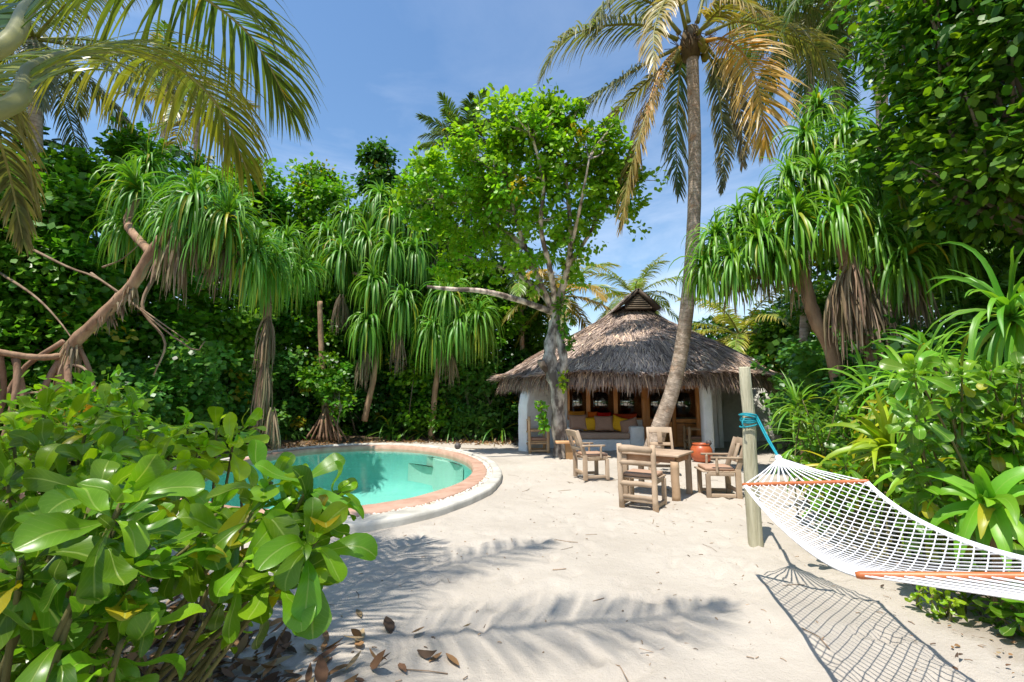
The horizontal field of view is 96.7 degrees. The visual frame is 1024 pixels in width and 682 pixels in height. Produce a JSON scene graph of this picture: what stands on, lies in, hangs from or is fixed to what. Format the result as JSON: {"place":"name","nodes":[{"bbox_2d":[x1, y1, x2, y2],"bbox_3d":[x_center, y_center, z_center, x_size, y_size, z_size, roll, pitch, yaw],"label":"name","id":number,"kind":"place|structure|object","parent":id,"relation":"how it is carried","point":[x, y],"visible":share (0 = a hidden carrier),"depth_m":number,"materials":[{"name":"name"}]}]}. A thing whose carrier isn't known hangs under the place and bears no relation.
{"place":"outdoors","nodes":[
{"label":"outdoors","id":0,"kind":"place"},
{"bbox_2d":[0,0,1007,359],"label":"sky","id":1,"kind":"structure","parent":0,"point":[379,64],"materials":[{"name":"blue"}]},
{"bbox_2d":[3,422,1023,681],"bbox_3d":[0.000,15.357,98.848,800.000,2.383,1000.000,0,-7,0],"label":"sand ground","id":2,"kind":"structure","parent":0,"point":[579,634],"depth_m":3.63,"materials":[{"name":"beige sand"}]},
{"bbox_2d":[0,189,106,426],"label":"jungle tree","id":3,"kind":"object","parent":2,"relation":"on","point":[9,315],"visible":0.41,"depth_m":9.90,"materials":[{"name":"green plant"}]},
{"bbox_2d":[0,135,147,434],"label":"jungle tree","id":4,"kind":"object","parent":2,"relation":"on","point":[70,204],"visible":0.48,"depth_m":10.78,"materials":[{"name":"green plant"}]},
{"bbox_2d":[0,364,178,470],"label":"flowering shrub","id":5,"kind":"object","parent":2,"relation":"on","point":[76,388],"visible":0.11,"depth_m":4.54,"materials":[{"name":"green plant"}]},
{"bbox_2d":[5,445,186,646],"bbox_3d":[-2.004,1.168,2.096,0.981,1.282,0.859,0,-7,0],"label":"beach cabbage shrub","id":6,"kind":"object","parent":2,"relation":"on","point":[170,449],"visible":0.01,"depth_m":2.38,"materials":[{"name":"green plant"}]},
{"bbox_2d":[0,383,208,572],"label":"beach cabbage shrub","id":7,"kind":"object","parent":2,"relation":"on","point":[63,443],"visible":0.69,"depth_m":2.25,"materials":[{"name":"green plant"}]},
{"bbox_2d":[0,0,214,347],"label":"coconut palm","id":8,"kind":"object","parent":2,"relation":"on","point":[58,84],"visible":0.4,"depth_m":12.59,"materials":[{"name":"green plant"}]},
{"bbox_2d":[25,337,196,463],"bbox_3d":[-9.511,1.566,10.726,3.778,3.672,2.749,-2,-8,14],"label":"understory shrub","id":9,"kind":"object","parent":2,"relation":"on","point":[158,402],"visible":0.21,"depth_m":10.78,"materials":[{"name":"green plant"}]},
{"bbox_2d":[0,446,223,681],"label":"beach cabbage shrub","id":10,"kind":"object","parent":2,"relation":"on","point":[72,567],"visible":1,"depth_m":1.10,"materials":[{"name":"green plant"}]},
{"bbox_2d":[0,138,316,450],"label":"pandanus tree","id":11,"kind":"object","parent":2,"relation":"on","point":[172,245],"visible":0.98,"depth_m":8.71,"materials":[{"name":"green plant"}]},
{"bbox_2d":[0,0,322,256],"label":"coconut palm","id":12,"kind":"object","parent":2,"relation":"on","point":[17,96],"visible":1,"depth_m":3.80,"materials":[{"name":"green plant"}]},
{"bbox_2d":[84,112,241,439],"bbox_3d":[-10.689,-1.624,13.235,4.579,10.019,4.531,0,-7,0],"label":"jungle tree","id":13,"kind":"object","parent":2,"relation":"on","point":[172,314],"visible":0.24,"depth_m":13.09,"materials":[{"name":"green plant"}]},
{"bbox_2d":[113,20,219,365],"bbox_3d":[-18.204,-5.933,22.875,4.668,21.150,5.206,0,-7,0],"label":"coconut palm","id":14,"kind":"object","parent":2,"relation":"on","point":[164,26],"visible":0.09,"depth_m":23.62,"materials":[{"name":"green plant"}]},
{"bbox_2d":[120,332,242,435],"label":"understory shrub","id":15,"kind":"object","parent":2,"relation":"on","point":[180,357],"visible":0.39,"depth_m":12.34,"materials":[{"name":"green plant"}]},
{"bbox_2d":[108,33,260,286],"bbox_3d":[-14.165,-4.196,19.884,5.699,16.882,5.287,0,-7,0],"label":"coconut palm","id":16,"kind":"object","parent":2,"relation":"on","point":[151,95],"visible":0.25,"depth_m":20.27,"materials":[{"name":"green plant"}]},
{"bbox_2d":[142,406,269,629],"bbox_3d":[-1.903,1.192,2.772,0.750,1.578,1.232,6,-10,-40],"label":"beach cabbage shrub","id":17,"kind":"object","parent":2,"relation":"on","point":[202,445],"visible":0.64,"depth_m":2.75,"materials":[{"name":"green plant"}]},
{"bbox_2d":[153,160,279,437],"bbox_3d":[-10.850,-1.121,16.474,4.818,11.231,4.221,0,-7,0],"label":"jungle tree","id":18,"kind":"object","parent":2,"relation":"on","point":[224,320],"visible":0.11,"depth_m":16.05,"materials":[{"name":"green plant"}]},
{"bbox_2d":[191,348,290,443],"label":"understory shrub","id":19,"kind":"object","parent":2,"relation":"on","point":[243,394],"visible":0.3,"depth_m":15.32,"materials":[{"name":"green plant"}]},
{"bbox_2d":[112,439,377,681],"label":"beach cabbage shrub","id":20,"kind":"object","parent":2,"relation":"on","point":[289,534],"visible":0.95,"depth_m":1.50,"materials":[{"name":"green plant"}]},
{"bbox_2d":[3,434,518,681],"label":"leaf litter","id":21,"kind":"object","parent":2,"relation":"on","point":[283,643],"visible":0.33,"depth_m":2.84,"materials":[{"name":"brown plant"}]},
{"bbox_2d":[215,154,316,415],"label":"jungle tree","id":22,"kind":"object","parent":2,"relation":"on","point":[279,199],"visible":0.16,"depth_m":19.48,"materials":[{"name":"green plant"}]},
{"bbox_2d":[225,345,314,439],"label":"understory shrub","id":23,"kind":"object","parent":2,"relation":"on","point":[284,368],"visible":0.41,"depth_m":17.17,"materials":[{"name":"green plant"}]},
{"bbox_2d":[212,209,332,449],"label":"pandanus tree","id":24,"kind":"object","parent":2,"relation":"on","point":[263,394],"visible":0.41,"depth_m":13.44,"materials":[{"name":"green plant"}]},
{"bbox_2d":[276,350,360,436],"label":"understory shrub","id":25,"kind":"object","parent":2,"relation":"on","point":[316,416],"visible":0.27,"depth_m":18.56,"materials":[{"name":"green plant"}]},
{"bbox_2d":[274,151,363,435],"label":"jungle tree","id":26,"kind":"object","parent":2,"relation":"on","point":[315,193],"visible":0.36,"depth_m":20.28,"materials":[{"name":"green plant"}]},
{"bbox_2d":[290,351,356,441],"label":"understory shrub","id":27,"kind":"object","parent":2,"relation":"on","point":[328,386],"visible":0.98,"depth_m":16.75,"materials":[{"name":"green plant"}]},
{"bbox_2d":[176,443,501,533],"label":"swimming pool","id":28,"kind":"structure","parent":2,"relation":"on","point":[395,493],"depth_m":13.25,"materials":[{"name":"liquid"}]},
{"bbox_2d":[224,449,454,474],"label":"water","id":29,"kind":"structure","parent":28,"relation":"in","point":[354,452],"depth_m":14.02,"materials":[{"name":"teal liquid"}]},
{"bbox_2d":[334,359,399,435],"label":"understory shrub","id":30,"kind":"object","parent":2,"relation":"on","point":[349,415],"visible":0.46,"depth_m":18.62,"materials":[{"name":"green plant"}]},
{"bbox_2d":[324,136,412,433],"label":"jungle tree","id":31,"kind":"object","parent":2,"relation":"on","point":[379,159],"visible":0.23,"depth_m":20.71,"materials":[{"name":"green plant"}]},
{"bbox_2d":[300,179,438,440],"bbox_3d":[-5.783,-1.751,17.986,6.009,11.128,3.391,0,-7,0],"label":"pandanus tree","id":32,"kind":"object","parent":2,"relation":"on","point":[368,330],"visible":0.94,"depth_m":17.57,"materials":[{"name":"green plant"}]},
{"bbox_2d":[363,405,412,440],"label":"strap plant","id":33,"kind":"object","parent":2,"relation":"on","point":[390,431],"visible":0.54,"depth_m":18.14,"materials":[{"name":"green plant"}]},
{"bbox_2d":[356,350,446,436],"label":"understory shrub","id":34,"kind":"object","parent":2,"relation":"on","point":[396,397],"visible":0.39,"depth_m":18.59,"materials":[{"name":"green plant"}]},
{"bbox_2d":[366,156,478,440],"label":"jungle tree","id":35,"kind":"object","parent":2,"relation":"on","point":[414,384],"visible":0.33,"depth_m":18.57,"materials":[{"name":"green plant"}]},
{"bbox_2d":[393,356,483,435],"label":"understory shrub","id":36,"kind":"object","parent":2,"relation":"on","point":[447,393],"visible":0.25,"depth_m":18.45,"materials":[{"name":"green plant"}]},
{"bbox_2d":[415,406,473,442],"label":"strap plant","id":37,"kind":"object","parent":2,"relation":"on","point":[448,434],"visible":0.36,"depth_m":17.78,"materials":[{"name":"green plant"}]},
{"bbox_2d":[409,278,504,439],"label":"pandanus tree","id":38,"kind":"object","parent":2,"relation":"on","point":[443,337],"visible":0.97,"depth_m":17.01,"materials":[{"name":"green plant"}]},
{"bbox_2d":[415,88,503,255],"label":"coconut palm","id":39,"kind":"object","parent":2,"relation":"on","point":[451,115],"visible":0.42,"depth_m":25.84,"materials":[{"name":"green plant"}]},
{"bbox_2d":[433,350,518,440],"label":"understory shrub","id":40,"kind":"object","parent":2,"relation":"on","point":[481,389],"visible":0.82,"depth_m":18.24,"materials":[{"name":"green plant"}]},
{"bbox_2d":[0,61,956,427],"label":"distant jungle","id":41,"kind":"object","parent":2,"relation":"on","point":[194,161],"visible":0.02,"depth_m":19.64,"materials":[{"name":"green plant"}]},
{"bbox_2d":[427,167,547,432],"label":"jungle tree","id":42,"kind":"object","parent":2,"relation":"on","point":[502,307],"visible":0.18,"depth_m":19.58,"materials":[{"name":"green plant"}]},
{"bbox_2d":[473,408,518,443],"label":"strap plant","id":43,"kind":"object","parent":2,"relation":"on","point":[500,426],"visible":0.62,"depth_m":17.88,"materials":[{"name":"green plant"}]},
{"bbox_2d":[477,348,538,433],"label":"understory shrub","id":44,"kind":"object","parent":2,"relation":"on","point":[522,355],"visible":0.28,"depth_m":19.15,"materials":[{"name":"green plant"}]},
{"bbox_2d":[465,223,576,433],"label":"coconut palm","id":45,"kind":"object","parent":2,"relation":"on","point":[520,286],"visible":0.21,"depth_m":19.63,"materials":[{"name":"green plant"}]},
{"bbox_2d":[388,77,668,458],"bbox_3d":[0.377,-1.687,12.197,7.745,10.200,3.909,0,-7,0],"label":"lime green tree","id":46,"kind":"object","parent":2,"relation":"on","point":[531,124],"visible":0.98,"depth_m":12.29,"materials":[{"name":"green plant"}]},
{"bbox_2d":[495,280,574,400],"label":"jungle tree","id":47,"kind":"object","parent":2,"relation":"on","point":[532,344],"visible":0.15,"depth_m":20.54,"materials":[{"name":"green plant"}]},
{"bbox_2d":[526,416,549,453],"bbox_3d":[0.766,2.870,14.020,0.686,1.104,0.662,1,-7,-8],"label":"chair","id":48,"kind":"object","parent":2,"relation":"on","point":[544,440],"visible":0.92,"depth_m":13.72,"materials":[{"name":"brown wood"}]},
{"bbox_2d":[501,256,624,348],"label":"coconut palm","id":49,"kind":"object","parent":2,"relation":"on","point":[573,310],"visible":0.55,"depth_m":19.64,"materials":[{"name":"green plant"}]},
{"bbox_2d":[565,429,610,480],"bbox_3d":[1.538,2.280,9.232,0.761,0.966,0.605,2,-8,-15],"label":"rustic chair","id":50,"kind":"object","parent":2,"relation":"on","point":[594,456],"visible":1,"depth_m":9.03,"materials":[{"name":"brown wood"}]},
{"bbox_2d":[583,252,681,323],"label":"coconut palm","id":51,"kind":"object","parent":2,"relation":"on","point":[640,283],"visible":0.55,"depth_m":27.15,"materials":[{"name":"green plant"}]},
{"bbox_2d":[486,288,786,456],"bbox_3d":[5.057,1.029,16.532,12.085,5.582,8.366,0,-7,0],"label":"thatched villa","id":52,"kind":"object","parent":2,"relation":"on","point":[620,357],"visible":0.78,"depth_m":14.56,"materials":[{"name":"brown wood"}]},
{"bbox_2d":[567,385,587,419],"bbox_3d":[2.262,2.098,15.660,0.703,1.197,0.100,0,-7,0],"label":"window","id":53,"kind":"structure","parent":52,"relation":"in","point":[570,394],"depth_m":15.66,"materials":[{"name":"brown wood"}]},
{"bbox_2d":[572,431,629,438],"bbox_3d":[2.786,3.077,14.934,1.947,0.200,0.950,0,-7,0],"label":"seat cushion","id":54,"kind":"object","parent":52,"relation":"on","point":[603,435],"visible":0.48,"depth_m":14.46,"materials":[{"name":"fabric"}]},
{"bbox_2d":[568,415,586,429],"bbox_3d":[2.159,2.663,14.952,0.608,0.510,0.194,0,-25,-3],"label":"pillow","id":55,"kind":"object","parent":54,"relation":"on","point":[577,421],"visible":0.99,"depth_m":14.88,"materials":[{"name":"fabric"}]},
{"bbox_2d":[594,416,613,430],"bbox_3d":[3.008,2.691,14.898,0.608,0.510,0.195,0,-25,3],"label":"pillow","id":56,"kind":"object","parent":54,"relation":"on","point":[603,423],"visible":1,"depth_m":14.82,"materials":[{"name":"fabric"}]},
{"bbox_2d":[620,417,637,431],"bbox_3d":[3.799,2.745,14.790,0.608,0.451,0.193,-16,-30,9],"label":"pillow","id":57,"kind":"object","parent":54,"relation":"on","point":[625,424],"visible":0.75,"depth_m":14.74,"materials":[{"name":"fabric"}]},
{"bbox_2d":[588,385,615,415],"bbox_3d":[3.085,2.098,15.660,0.939,1.197,0.100,0,-7,0],"label":"window","id":58,"kind":"structure","parent":52,"relation":"in","point":[592,407],"depth_m":15.66,"materials":[{"name":"brown wood"}]},
{"bbox_2d":[615,385,642,419],"bbox_3d":[4.036,2.098,15.660,0.958,1.197,0.100,0,-7,0],"label":"window","id":59,"kind":"structure","parent":52,"relation":"in","point":[620,407],"depth_m":15.65,"materials":[{"name":"brown wood"}]},
{"bbox_2d":[646,385,673,446],"bbox_3d":[5.041,2.550,15.566,0.880,2.097,0.131,0,-7,0],"label":"door","id":60,"kind":"structure","parent":52,"relation":"in","point":[650,398],"depth_m":15.63,"materials":[{"name":"brown wood"}]},
{"bbox_2d":[672,385,696,446],"bbox_3d":[5.982,2.555,15.601,0.978,2.097,0.060,0,-7,0],"label":"door","id":61,"kind":"structure","parent":52,"relation":"in","point":[679,411],"depth_m":15.55,"materials":[{"name":"brown wood"}]},
{"bbox_2d":[616,443,666,511],"bbox_3d":[1.964,2.014,6.877,0.589,0.935,0.660,-5,-9,33],"label":"rustic chair","id":62,"kind":"object","parent":2,"relation":"on","point":[655,475],"visible":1,"depth_m":6.70,"materials":[{"name":"brown wood"}]},
{"bbox_2d":[327,475,983,681],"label":"dry leaves","id":63,"kind":"object","parent":2,"relation":"on","point":[623,610],"visible":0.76,"depth_m":3.44,"materials":[{"name":"brown plant"}]},
{"bbox_2d":[622,448,693,500],"bbox_3d":[2.473,2.255,7.763,1.000,0.742,0.873,-5,-9,37],"label":"dining table","id":64,"kind":"object","parent":2,"relation":"on","point":[673,457],"visible":0.62,"depth_m":7.58,"materials":[{"name":"brown wood"}]},
{"bbox_2d":[646,427,679,475],"bbox_3d":[3.281,2.391,9.955,0.560,0.966,0.761,-1,-7,8],"label":"rustic chair","id":65,"kind":"object","parent":2,"relation":"on","point":[659,431],"visible":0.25,"depth_m":10.22,"materials":[{"name":"brown wood"}]},
{"bbox_2d":[683,426,701,449],"bbox_3d":[5.850,2.921,14.444,0.688,1.103,0.659,-1,-7,6],"label":"chair","id":66,"kind":"object","parent":2,"relation":"on","point":[689,439],"visible":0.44,"depth_m":14.21,"materials":[{"name":"brown wood"}]},
{"bbox_2d":[535,0,856,463],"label":"coconut palm","id":67,"kind":"object","parent":2,"relation":"on","point":[690,50],"visible":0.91,"depth_m":12.57,"materials":[{"name":"green plant"}]},
{"bbox_2d":[690,443,712,462],"bbox_3d":[4.959,2.924,11.923,0.550,0.480,0.550,0,-7,0],"label":"clay pot","id":68,"kind":"object","parent":2,"relation":"on","point":[697,449],"visible":0.92,"depth_m":11.74,"materials":[{"name":"orange ceramic"}]},
{"bbox_2d":[694,436,742,498],"bbox_3d":[3.528,2.117,7.666,0.761,0.966,0.608,-1,-7,7],"label":"rustic chair","id":69,"kind":"object","parent":2,"relation":"on","point":[726,470],"visible":0.92,"depth_m":7.46,"materials":[{"name":"brown wood"}]},
{"bbox_2d":[676,283,794,371],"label":"coconut palm","id":70,"kind":"object","parent":2,"relation":"on","point":[739,337],"visible":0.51,"depth_m":20.19,"materials":[{"name":"green plant"}]},
{"bbox_2d":[739,367,763,547],"bbox_3d":[2.694,1.370,5.137,0.169,2.157,0.156,0,-7,0],"label":"hammock post","id":71,"kind":"object","parent":2,"relation":"on","point":[752,507],"visible":0.73,"depth_m":5.09,"materials":[{"name":"brown wood"}]},
{"bbox_2d":[738,413,778,454],"bbox_3d":[2.561,0.957,4.785,0.211,0.382,1.062,-3,-8,19],"label":"rope","id":72,"kind":"object","parent":71,"relation":"attached to","point":[755,419],"visible":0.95,"depth_m":5.10,"materials":[{"name":"fabric"}]},
{"bbox_2d":[742,455,1023,600],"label":"hammock","id":73,"kind":"object","parent":72,"relation":"hanging from","point":[866,571],"visible":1,"depth_m":2.62,"materials":[{"name":"white fabric"}]},
{"bbox_2d":[735,305,813,439],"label":"jungle tree","id":74,"kind":"object","parent":2,"relation":"on","point":[769,329],"visible":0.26,"depth_m":18.84,"materials":[{"name":"green plant"}]},
{"bbox_2d":[750,334,825,432],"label":"understory shrub","id":75,"kind":"object","parent":2,"relation":"on","point":[778,383],"visible":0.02,"depth_m":12.98,"materials":[{"name":"green plant"}]},
{"bbox_2d":[762,369,830,478],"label":"strap plant","id":76,"kind":"object","parent":2,"relation":"on","point":[792,392],"visible":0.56,"depth_m":8.09,"materials":[{"name":"green plant"}]},
{"bbox_2d":[761,414,837,497],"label":"strap plant","id":77,"kind":"object","parent":2,"relation":"on","point":[788,452],"visible":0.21,"depth_m":6.71,"materials":[{"name":"green plant"}]},
{"bbox_2d":[702,0,905,446],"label":"coconut palm","id":78,"kind":"object","parent":2,"relation":"on","point":[804,329],"visible":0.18,"depth_m":17.68,"materials":[{"name":"green plant"}]},
{"bbox_2d":[771,183,857,372],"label":"jungle tree","id":79,"kind":"object","parent":2,"relation":"on","point":[821,294],"visible":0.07,"depth_m":15.77,"materials":[{"name":"green plant"}]},
{"bbox_2d":[765,328,865,474],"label":"understory shrub","id":80,"kind":"object","parent":2,"relation":"on","point":[805,359],"visible":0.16,"depth_m":10.68,"materials":[{"name":"green plant"}]},
{"bbox_2d":[746,0,913,333],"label":"coconut palm","id":81,"kind":"object","parent":2,"relation":"on","point":[789,8],"visible":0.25,"depth_m":14.70,"materials":[{"name":"green plant"}]},
{"bbox_2d":[800,433,878,540],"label":"strap plant","id":82,"kind":"object","parent":2,"relation":"on","point":[862,463],"visible":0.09,"depth_m":5.23,"materials":[{"name":"green plant"}]},
{"bbox_2d":[784,389,896,523],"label":"beach cabbage shrub","id":83,"kind":"object","parent":2,"relation":"on","point":[815,447],"visible":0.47,"depth_m":6.00,"materials":[{"name":"green plant"}]},
{"bbox_2d":[668,79,1012,478],"bbox_3d":[6.279,-1.898,9.334,5.496,9.252,4.021,0,-7,0],"label":"pandanus tree","id":84,"kind":"object","parent":2,"relation":"on","point":[767,254],"visible":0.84,"depth_m":8.96,"materials":[{"name":"green plant"}]},
{"bbox_2d":[804,338,924,516],"bbox_3d":[4.867,1.180,6.117,1.295,2.453,1.341,0,-7,0],"label":"strap plant","id":85,"kind":"object","parent":2,"relation":"on","point":[866,382],"visible":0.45,"depth_m":6.27,"materials":[{"name":"green plant"}]},
{"bbox_2d":[775,315,960,479],"bbox_3d":[7.216,1.233,8.697,3.435,3.525,2.843,0,-7,0],"label":"understory shrub","id":86,"kind":"object","parent":2,"relation":"on","point":[825,388],"visible":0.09,"depth_m":8.60,"materials":[{"name":"green plant"}]},
{"bbox_2d":[802,452,940,570],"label":"beach cabbage shrub","id":87,"kind":"object","parent":2,"relation":"on","point":[828,466],"visible":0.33,"depth_m":4.52,"materials":[{"name":"green plant"}]},
{"bbox_2d":[811,385,946,549],"bbox_3d":[3.992,1.379,4.773,1.437,1.802,1.454,0,-7,0],"label":"strap plant","id":88,"kind":"object","parent":2,"relation":"on","point":[881,436],"visible":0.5,"depth_m":4.78,"materials":[{"name":"green plant"}]},
{"bbox_2d":[812,121,955,362],"bbox_3d":[10.491,-1.307,12.593,4.685,9.935,4.229,0,-7,0],"label":"jungle tree","id":89,"kind":"object","parent":2,"relation":"on","point":[903,310],"depth_m":12.66,"materials":[{"name":"green plant"}]},
{"bbox_2d":[843,398,942,451],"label":"strap plant","id":90,"kind":"object","parent":2,"relation":"on","point":[876,409],"visible":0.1,"depth_m":5.65,"materials":[{"name":"green plant"}]},
{"bbox_2d":[828,333,986,442],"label":"strap plant","id":91,"kind":"object","parent":2,"relation":"on","point":[893,355],"visible":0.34,"depth_m":5.21,"materials":[{"name":"green plant"}]},
{"bbox_2d":[822,0,1023,249],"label":"overhanging tree","id":92,"kind":"object","parent":2,"relation":"on","point":[964,59],"visible":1,"depth_m":6.88,"materials":[{"name":"green plant"}]},
{"bbox_2d":[838,327,1018,451],"bbox_3d":[7.072,1.313,6.991,3.929,3.238,2.764,0,-7,0],"label":"understory shrub","id":93,"kind":"object","parent":2,"relation":"on","point":[895,345],"visible":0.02,"depth_m":7.05,"materials":[{"name":"green plant"}]},
{"bbox_2d":[864,444,1006,570],"bbox_3d":[3.822,1.501,3.984,1.197,1.295,1.074,0,-7,0],"label":"strap plant","id":94,"kind":"object","parent":2,"relation":"on","point":[938,484],"visible":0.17,"depth_m":4.02,"materials":[{"name":"green plant"}]},
{"bbox_2d":[863,316,1017,423],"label":"strap plant","id":95,"kind":"object","parent":2,"relation":"on","point":[920,335],"visible":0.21,"depth_m":5.83,"materials":[{"name":"green plant"}]},
{"bbox_2d":[904,582,984,622],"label":"beach cabbage shrub","id":96,"kind":"object","parent":2,"relation":"on","point":[949,605],"visible":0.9,"depth_m":3.40,"materials":[{"name":"green plant"}]},
{"bbox_2d":[874,492,1022,672],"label":"leaf litter","id":97,"kind":"object","parent":2,"relation":"on","point":[957,653],"visible":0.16,"depth_m":3.04,"materials":[{"name":"brown plant"}]},
{"bbox_2d":[879,350,1023,571],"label":"beach cabbage shrub","id":98,"kind":"object","parent":2,"relation":"on","point":[928,413],"visible":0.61,"depth_m":3.58,"materials":[{"name":"green plant"}]},
{"bbox_2d":[885,343,1023,467],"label":"strap plant","id":99,"kind":"object","parent":2,"relation":"on","point":[946,358],"visible":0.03,"depth_m":4.58,"materials":[{"name":"green plant"}]},
{"bbox_2d":[904,84,1019,346],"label":"jungle tree","id":100,"kind":"object","parent":2,"relation":"on","point":[1004,268],"depth_m":9.64,"materials":[{"name":"green plant"}]},
{"bbox_2d":[904,465,1023,624],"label":"strap plant","id":101,"kind":"object","parent":2,"relation":"on","point":[988,517],"visible":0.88,"depth_m":3.19,"materials":[{"name":"green plant"}]},
{"bbox_2d":[914,241,1023,404],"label":"strap plant","id":102,"kind":"object","parent":2,"relation":"on","point":[1007,332],"visible":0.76,"depth_m":4.50,"materials":[{"name":"green plant"}]},
{"bbox_2d":[925,179,1023,399],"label":"jungle tree","id":103,"kind":"object","parent":2,"relation":"on","point":[978,299],"visible":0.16,"depth_m":7.59,"materials":[{"name":"green plant"}]},
{"bbox_2d":[946,407,1023,568],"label":"shrub","id":104,"kind":"object","parent":2,"relation":"on","point":[1010,458],"visible":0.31,"depth_m":3.67,"materials":[{"name":"green plant"}]},
{"bbox_2d":[960,560,1023,639],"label":"beach cabbage shrub","id":105,"kind":"object","parent":2,"relation":"on","point":[1006,608],"visible":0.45,"depth_m":3.10,"materials":[{"name":"green plant"}]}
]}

